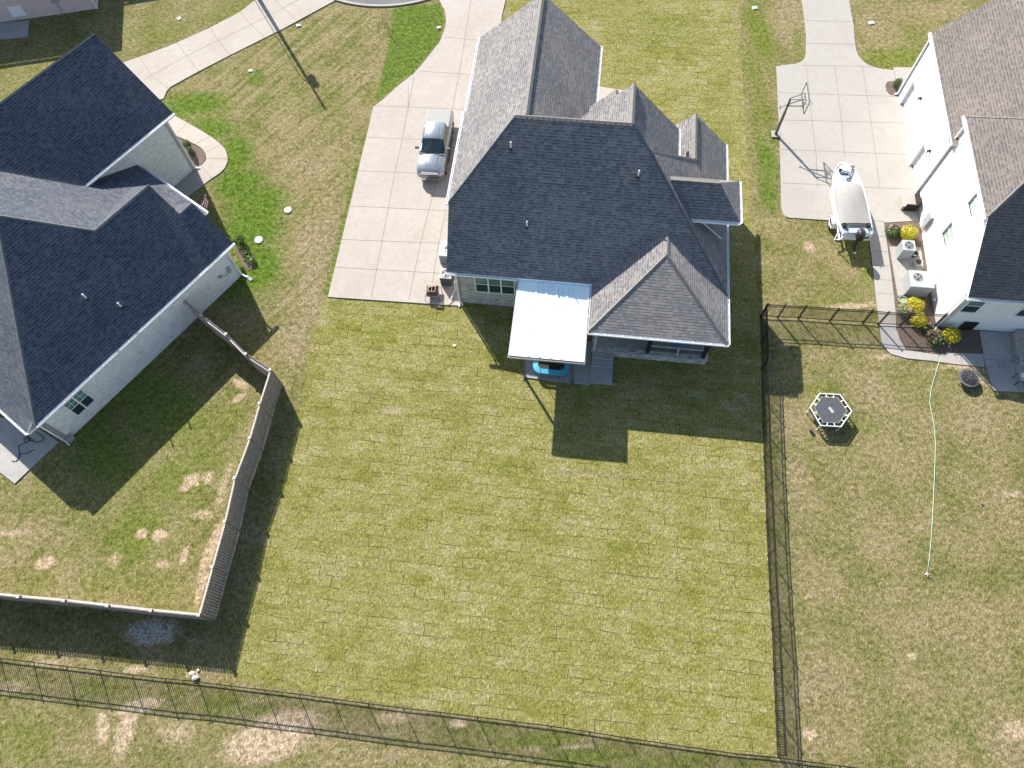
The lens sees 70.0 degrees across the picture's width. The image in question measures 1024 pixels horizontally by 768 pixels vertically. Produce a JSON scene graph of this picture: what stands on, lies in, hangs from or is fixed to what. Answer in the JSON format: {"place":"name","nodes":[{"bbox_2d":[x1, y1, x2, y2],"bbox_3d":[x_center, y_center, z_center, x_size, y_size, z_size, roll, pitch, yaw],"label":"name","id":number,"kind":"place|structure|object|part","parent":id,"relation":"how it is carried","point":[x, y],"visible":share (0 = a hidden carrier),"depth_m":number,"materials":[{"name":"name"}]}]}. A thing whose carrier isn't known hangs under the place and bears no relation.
{"place":"outdoors","nodes":[
{"label":"outdoors","id":0,"kind":"place"},
{"bbox_2d":[0,417,58,483],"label":"patio","id":1,"kind":"structure","parent":0,"point":[12,436],"depth_m":44.20,"materials":[{"name":"grey concrete"}]},
{"bbox_2d":[13,431,43,461],"bbox_3d":[-29.432,3.824,44.227,1.107,0.083,2.130,31,70,14],"label":"garden hose","id":2,"kind":"object","parent":1,"relation":"on","point":[26,442],"visible":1,"depth_m":44.35,"materials":[{"name":"black plastic"}]},
{"bbox_2d":[129,620,174,645],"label":"gravel","id":3,"kind":"structure","parent":0,"point":[154,630],"depth_m":39.65,"materials":[{"name":"grey gravel"}]},
{"bbox_2d":[123,0,334,99],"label":"driveway","id":4,"kind":"structure","parent":0,"point":[159,73],"depth_m":58.29,"materials":[{"name":"concrete"}]},
{"bbox_2d":[345,0,414,3],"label":"street","id":5,"kind":"structure","parent":0,"point":[380,1],"depth_m":59.88,"materials":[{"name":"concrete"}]},
{"bbox_2d":[335,0,426,6],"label":"kerb","id":6,"kind":"structure","parent":5,"relation":"on","point":[378,5],"depth_m":59.66,"materials":[{"name":"concrete"}]},
{"bbox_2d":[328,0,505,305],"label":"driveway","id":7,"kind":"structure","parent":0,"point":[395,233],"depth_m":51.77,"materials":[{"name":"concrete"}]},
{"bbox_2d":[425,285,440,300],"bbox_3d":[-5.207,-6.068,47.826,1.030,0.766,1.035,3,66,3],"label":"fire table","id":8,"kind":"object","parent":7,"relation":"on","point":[432,291],"visible":1,"depth_m":47.60,"materials":[{"name":"orange metal"}]},
{"bbox_2d":[415,109,453,180],"bbox_3d":[-5.496,-17.290,52.270,2.520,1.986,5.930,4,66,3],"label":"pickup truck","id":9,"kind":"object","parent":7,"relation":"on","point":[435,149],"visible":1,"depth_m":51.45,"materials":[{"name":"silver metal"}]},
{"bbox_3d":[-4.700,-17.438,51.700,0.158,0.520,2.020,4,66,3],"label":"side window","id":10,"kind":"part","parent":9,"relation":"part of","materials":[{"name":"grey glass"}]},
{"bbox_3d":[-4.506,-17.084,52.534,0.052,0.420,2.700,4,66,3],"label":"lower door panel","id":11,"kind":"part","parent":9,"relation":"part of","materials":[{"name":"grey metal"}]},
{"bbox_2d":[439,241,446,263],"bbox_3d":[-4.168,-8.777,48.848,1.240,0.978,1.190,5,66,4],"label":"air conditioner","id":12,"kind":"object","parent":7,"relation":"on","point":[443,253],"visible":0.3,"depth_m":48.49,"materials":[{"name":"white metal"}]},
{"bbox_2d":[439,268,453,285],"bbox_3d":[-4.295,-7.038,48.058,0.780,0.978,0.780,5,66,4],"label":"air conditioner","id":13,"kind":"object","parent":7,"relation":"on","point":[445,279],"visible":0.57,"depth_m":47.74,"materials":[{"name":"white metal"}]},
{"bbox_2d":[0,0,1023,767],"bbox_3d":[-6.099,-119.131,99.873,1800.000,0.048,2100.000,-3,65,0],"label":"ground","id":14,"kind":"structure","parent":0,"point":[472,522],"depth_m":42.11,"materials":[{"name":"green plant"}]},
{"bbox_2d":[0,20,29,39],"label":"unit slab","id":15,"kind":"structure","parent":14,"relation":"on","point":[13,30],"depth_m":59.36,"materials":[{"name":"grey concrete"}]},
{"bbox_2d":[0,0,97,22],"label":"pink brick house","id":16,"kind":"structure","parent":14,"relation":"on","point":[12,10],"depth_m":59.51,"materials":[{"name":"beige"}]},
{"bbox_2d":[0,33,252,445],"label":"painted house","id":17,"kind":"structure","parent":14,"relation":"on","point":[116,246],"depth_m":44.06,"materials":[{"name":"black"}]},
{"bbox_2d":[63,389,95,415],"bbox_3d":[-25.714,1.109,43.424,0.070,1.645,1.370,34,71,15],"label":"window","id":18,"kind":"structure","parent":17,"relation":"in","point":[80,401],"depth_m":43.45,"materials":[{"name":"green glass"}]},
{"bbox_2d":[201,194,208,208],"bbox_3d":[-20.264,-11.841,48.015,0.198,0.980,0.914,40,72,17],"label":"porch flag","id":19,"kind":"object","parent":17,"relation":"attached to","point":[204,202],"visible":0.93,"depth_m":48.04,"materials":[{"name":"red fabric"}]},
{"bbox_2d":[0,300,282,620],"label":"wood fence","id":20,"kind":"object","parent":14,"relation":"on","point":[220,566],"visible":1,"depth_m":40.98,"materials":[{"name":"wood"}]},
{"bbox_2d":[178,138,205,166],"bbox_3d":[-23.940,-17.208,53.818,3.901,0.135,1.489,37,71,16],"label":"mulch bed","id":21,"kind":"object","parent":14,"relation":"on","point":[198,158],"visible":0.61,"depth_m":53.50,"materials":[{"name":"brown soil"}]},
{"bbox_2d":[182,139,191,149],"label":"shrub","id":22,"kind":"object","parent":21,"relation":"on","point":[187,142],"visible":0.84,"depth_m":53.20,"materials":[{"name":"green plant"}]},
{"bbox_2d":[187,146,193,155],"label":"shrub","id":23,"kind":"object","parent":21,"relation":"on","point":[190,151],"visible":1,"depth_m":53.01,"materials":[{"name":"green plant"}]},
{"bbox_2d":[192,675,198,680],"bbox_3d":[-16.720,15.492,38.579,0.394,0.171,0.292,-15,66,-6],"label":"rock","id":24,"kind":"object","parent":14,"relation":"on","point":[195,677],"visible":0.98,"depth_m":38.53,"materials":[{"name":"white stone"}]},
{"bbox_2d":[168,116,227,196],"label":"walkway","id":25,"kind":"structure","parent":14,"relation":"on","point":[213,165],"depth_m":53.37,"materials":[{"name":"concrete"}]},
{"bbox_2d":[235,247,255,270],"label":"corner mulch","id":26,"kind":"object","parent":14,"relation":"on","point":[245,265],"visible":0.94,"depth_m":49.54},
{"bbox_2d":[233,235,245,246],"bbox_3d":[-18.598,-9.757,49.825,0.854,0.851,0.936,-21,67,-8],"label":"shrub","id":27,"kind":"object","parent":26,"relation":"on","point":[240,241],"visible":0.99,"depth_m":49.73,"materials":[{"name":"green plant"}]},
{"bbox_2d":[241,250,252,258],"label":"shrub","id":28,"kind":"object","parent":26,"relation":"on","point":[245,253],"visible":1,"depth_m":49.39,"materials":[{"name":"green plant"}]},
{"bbox_2d":[245,255,254,263],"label":"shrub","id":29,"kind":"object","parent":26,"relation":"on","point":[251,260],"visible":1,"depth_m":49.27,"materials":[{"name":"green plant"}]},
{"bbox_2d":[254,236,262,243],"bbox_3d":[-17.432,-9.913,50.269,0.580,0.120,0.574,-17,66,-6],"label":"drain cover","id":30,"kind":"object","parent":14,"relation":"on","point":[258,240],"visible":1,"depth_m":50.22,"materials":[{"name":"white plastic"}]},
{"bbox_2d":[284,207,291,213],"bbox_3d":[-15.723,-12.208,51.275,0.540,0.120,0.534,-13,66,-5],"label":"drain cover","id":31,"kind":"object","parent":14,"relation":"on","point":[287,210],"visible":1,"depth_m":51.23,"materials":[{"name":"white plastic"}]},
{"bbox_2d":[0,658,855,767],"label":"metal fence","id":32,"kind":"object","parent":14,"relation":"on","point":[437,712],"visible":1,"depth_m":36.49,"materials":[{"name":"black metal"}]},
{"bbox_2d":[526,341,591,384],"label":"canopy slab","id":33,"kind":"structure","parent":14,"relation":"on","point":[582,373],"depth_m":45.52,"materials":[{"name":"grey concrete"}]},
{"bbox_2d":[507,280,589,383],"bbox_3d":[2.297,-3.032,44.587,4.450,3.808,5.498,5,66,4],"label":"patio canopy","id":34,"kind":"object","parent":33,"relation":"on","point":[550,321],"visible":1,"depth_m":42.92,"materials":[{"name":"white metal"}]},
{"bbox_2d":[533,361,569,379],"bbox_3d":[2.457,-1.558,45.110,2.260,1.576,2.059,5,66,4],"label":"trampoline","id":35,"kind":"object","parent":33,"relation":"on","point":[551,368],"visible":0.52,"depth_m":45.04,"materials":[{"name":"teal plastic"}]},
{"bbox_2d":[445,0,742,384],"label":"brick house","id":36,"kind":"structure","parent":14,"relation":"on","point":[625,205],"depth_m":42.69,"materials":[{"name":"grey"}]},
{"bbox_2d":[474,278,514,294],"bbox_3d":[-1.078,-6.133,45.480,2.520,1.820,0.070,5,66,4],"label":"window","id":37,"kind":"structure","parent":36,"relation":"in","point":[482,285],"depth_m":45.61,"materials":[{"name":"green glass"}]},
{"bbox_2d":[598,87,622,100],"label":"entry walk","id":38,"kind":"structure","parent":14,"relation":"on","point":[604,92],"depth_m":55.23,"materials":[{"name":"concrete"}]},
{"bbox_2d":[760,304,787,755],"bbox_3d":[14.527,6.795,41.086,0.192,1.700,25.298,5,66,4],"label":"metal fence","id":39,"kind":"object","parent":14,"relation":"on","point":[762,315],"visible":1,"depth_m":40.67,"materials":[{"name":"black metal"}]},
{"bbox_2d":[806,393,851,431],"bbox_3d":[18.937,1.684,43.726,2.510,0.756,2.234,-3,65,0],"label":"trampoline","id":40,"kind":"object","parent":14,"relation":"on","point":[829,409],"visible":1,"depth_m":43.44,"materials":[{"name":"black fabric"}]},
{"bbox_2d":[776,0,919,328],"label":"driveway","id":41,"kind":"structure","parent":14,"relation":"on","point":[854,115],"depth_m":53.09,"materials":[{"name":"concrete"}]},
{"bbox_2d":[771,82,812,137],"bbox_3d":[19.773,-19.085,51.393,1.820,4.005,1.757,35,71,16],"label":"basketball hoop","id":42,"kind":"object","parent":41,"relation":"on","point":[775,134],"visible":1,"depth_m":50.55,"materials":[{"name":"metal"}]},
{"bbox_2d":[827,187,873,240],"bbox_3d":[22.652,-12.155,49.646,2.440,1.300,5.608,1,66,2],"label":"trailer","id":43,"kind":"object","parent":41,"relation":"on","point":[832,222],"visible":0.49,"depth_m":49.14,"materials":[{"name":"metal"}]},
{"bbox_2d":[832,162,873,253],"bbox_3d":[22.629,-11.930,48.937,2.240,1.471,6.810,1,66,2],"label":"motor boat","id":44,"kind":"object","parent":43,"relation":"on","point":[852,210],"visible":1,"depth_m":48.36,"materials":[{"name":"white plastic"}]},
{"bbox_2d":[886,81,901,95],"bbox_3d":[28.611,-22.212,54.856,1.164,0.165,1.612,11,66,6],"label":"garage mulch bed","id":45,"kind":"object","parent":41,"relation":"on","point":[891,89],"visible":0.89,"depth_m":54.74,"materials":[{"name":"brown soil"}]},
{"bbox_2d":[893,78,903,87],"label":"shrub","id":46,"kind":"object","parent":45,"relation":"on","point":[896,83],"visible":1,"depth_m":54.25,"materials":[{"name":"green plant"}]},
{"bbox_2d":[899,190,920,211],"bbox_3d":[27.193,-12.539,49.913,1.000,0.950,1.120,5,66,4],"label":"stoop","id":47,"kind":"object","parent":41,"relation":"on","point":[908,202],"visible":1,"depth_m":49.92,"materials":[{"name":"concrete"}]},
{"bbox_2d":[763,303,947,326],"bbox_3d":[21.402,-4.267,45.972,10.947,1.700,0.218,4,66,3],"label":"metal fence","id":48,"kind":"object","parent":14,"relation":"on","point":[906,318],"visible":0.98,"depth_m":45.76,"materials":[{"name":"black metal"}]},
{"bbox_2d":[880,329,984,366],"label":"patio walk","id":49,"kind":"structure","parent":14,"relation":"on","point":[891,342],"depth_m":45.52,"materials":[{"name":"concrete"}]},
{"bbox_2d":[884,221,982,353],"bbox_3d":[26.935,-6.385,47.692,5.373,0.135,10.181,-3,65,0],"label":"mulch bed","id":50,"kind":"object","parent":14,"relation":"on","point":[912,338],"visible":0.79,"depth_m":46.19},
{"bbox_2d":[884,224,900,237],"bbox_3d":[25.575,-10.262,49.074,1.177,0.750,1.155,-39,71,-15],"label":"shrub","id":51,"kind":"object","parent":50,"relation":"on","point":[895,231],"visible":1,"depth_m":48.95,"materials":[{"name":"green plant"}]},
{"bbox_2d":[898,296,907,303],"bbox_3d":[25.060,-5.346,46.995,0.572,0.380,0.572,-3,65,0],"label":"plant pot","id":52,"kind":"object","parent":50,"relation":"on","point":[902,299],"visible":0.98,"depth_m":46.90,"materials":[{"name":"grey plastic"}]},
{"bbox_2d":[897,303,914,316],"bbox_3d":[25.101,-4.762,46.568,1.144,0.706,1.185,28,69,13],"label":"shrub","id":53,"kind":"object","parent":50,"relation":"on","point":[900,308],"visible":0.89,"depth_m":46.42,"materials":[{"name":"green plant"}]},
{"bbox_2d":[889,246,923,295],"bbox_3d":[26.160,-7.388,48.145,2.069,0.175,3.940,3,66,3],"label":"unit pad","id":54,"kind":"object","parent":50,"relation":"on","point":[901,267],"visible":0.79,"depth_m":48.22,"materials":[{"name":"concrete"}]},
{"bbox_2d":[895,240,915,259],"bbox_3d":[25.919,-8.849,48.112,0.820,1.098,0.820,5,66,4],"label":"air conditioner","id":55,"kind":"object","parent":54,"relation":"on","point":[905,249],"visible":1,"depth_m":47.80,"materials":[{"name":"white metal"}]},
{"bbox_2d":[901,270,934,296],"bbox_3d":[26.101,-6.479,46.999,1.460,1.148,1.260,5,66,4],"label":"air conditioner","id":56,"kind":"object","parent":54,"relation":"on","point":[917,283],"visible":1,"depth_m":46.64,"materials":[{"name":"white metal"}]},
{"bbox_2d":[900,224,918,240],"bbox_3d":[26.562,-10.134,48.909,1.316,0.917,1.276,-14,66,-5],"label":"shrub","id":57,"kind":"object","parent":50,"relation":"on","point":[910,234],"visible":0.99,"depth_m":48.69,"materials":[{"name":"yellow plant"}]},
{"bbox_2d":[906,296,925,312],"bbox_3d":[25.720,-5.053,46.588,1.179,0.939,1.246,-10,66,-3],"label":"shrub","id":58,"kind":"object","parent":50,"relation":"on","point":[913,303],"visible":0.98,"depth_m":46.42,"materials":[{"name":"yellow plant"}]},
{"bbox_2d":[913,258,922,266],"bbox_3d":[26.692,-7.949,48.128,0.551,0.410,0.551,-3,65,0],"label":"plant pot","id":59,"kind":"object","parent":50,"relation":"on","point":[918,262],"visible":1,"depth_m":48.01,"materials":[{"name":"white ceramic"}]},
{"bbox_2d":[910,312,927,327],"bbox_3d":[25.694,-4.019,46.183,1.212,0.796,1.168,-22,67,-9],"label":"shrub","id":60,"kind":"object","parent":50,"relation":"on","point":[919,324],"visible":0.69,"depth_m":45.99,"materials":[{"name":"yellow plant"}]},
{"bbox_2d":[920,322,933,331],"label":"shrub","id":61,"kind":"object","parent":50,"relation":"on","point":[928,326],"visible":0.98,"depth_m":45.99,"materials":[{"name":"green plant"}]},
{"bbox_2d":[925,328,945,346],"bbox_3d":[26.481,-2.895,45.705,1.192,0.743,1.327,-29,68,-11],"label":"shrub","id":62,"kind":"object","parent":50,"relation":"on","point":[939,339],"visible":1,"depth_m":45.56,"materials":[{"name":"green plant"}]},
{"bbox_2d":[941,326,960,344],"bbox_3d":[27.423,-3.024,45.651,1.319,0.952,1.187,-27,68,-11],"label":"shrub","id":63,"kind":"object","parent":50,"relation":"on","point":[954,333],"visible":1,"depth_m":45.46,"materials":[{"name":"yellow plant"}]},
{"bbox_2d":[927,356,941,571],"bbox_3d":[24.586,4.167,42.853,0.617,0.024,13.972,15,67,8],"label":"garden hose","id":64,"kind":"object","parent":14,"relation":"on","point":[934,469],"visible":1,"depth_m":42.40,"materials":[{"name":"green rubber"}]},
{"bbox_2d":[894,0,1023,332],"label":"white house","id":65,"kind":"structure","parent":14,"relation":"on","point":[960,93],"depth_m":45.31,"materials":[{"name":"beige paint"}]},
{"bbox_2d":[903,87,920,145],"bbox_3d":[28.721,-19.115,52.218,0.069,2.130,4.475,5,66,4],"label":"garage door","id":66,"kind":"structure","parent":65,"relation":"in","point":[911,112],"depth_m":52.42,"materials":[{"name":"white metal"}]},
{"bbox_2d":[913,149,927,187],"bbox_3d":[28.241,-14.834,50.276,0.069,2.130,2.350,5,66,4],"label":"garage door","id":67,"kind":"structure","parent":65,"relation":"in","point":[920,167],"depth_m":50.49,"materials":[{"name":"white metal"}]},
{"bbox_2d":[943,223,953,244],"bbox_3d":[27.490,-9.379,45.915,0.070,1.292,1.180,5,66,4],"label":"window","id":68,"kind":"structure","parent":65,"relation":"in","point":[948,235],"depth_m":46.02,"materials":[{"name":"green glass"}]},
{"bbox_2d":[958,301,986,313],"bbox_3d":[27.703,-4.676,43.840,1.020,1.520,0.070,5,66,4],"label":"window","id":69,"kind":"structure","parent":65,"relation":"in","point":[971,306],"depth_m":43.98,"materials":[{"name":"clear glass"}]},
{"bbox_2d":[968,194,978,215],"bbox_3d":[27.427,-10.606,43.226,0.070,1.205,1.180,5,66,4],"label":"window","id":70,"kind":"structure","parent":65,"relation":"in","point":[974,204],"depth_m":43.38,"materials":[{"name":"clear glass"}]},
{"bbox_2d":[1013,307,1023,316],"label":"window","id":71,"kind":"structure","parent":65,"relation":"in","point":[1020,313],"depth_m":44.09,"materials":[{"name":"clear glass"}]},
{"bbox_2d":[958,368,979,387],"bbox_3d":[27.799,-0.373,44.464,1.240,0.762,1.231,-3,65,0],"label":"fire pit","id":72,"kind":"object","parent":14,"relation":"on","point":[968,377],"visible":1,"depth_m":44.39,"materials":[{"name":"grey metal"}]},
{"bbox_2d":[667,342,689,346],"bbox_3d":[10.258,-2.815,45.235,2.125,0.735,1.386,5,66,4],"label":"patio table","id":73,"kind":"object","parent":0,"point":[678,344],"visible":0.18,"depth_m":44.65,"materials":[{"name":"blue glass"}]},
{"bbox_2d":[979,331,1023,391],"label":"patio","id":74,"kind":"structure","parent":0,"point":[998,348],"depth_m":45.24,"materials":[{"name":"grey concrete"}]},
{"bbox_2d":[1013,330,1023,364],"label":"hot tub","id":75,"kind":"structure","parent":74,"relation":"on","point":[1018,336],"depth_m":45.30,"materials":[{"name":"wood"}]},
{"bbox_2d":[1012,372,1023,384],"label":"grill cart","id":76,"kind":"object","parent":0,"point":[1021,374],"visible":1,"depth_m":44.04,"materials":[{"name":"metal"}]}
]}

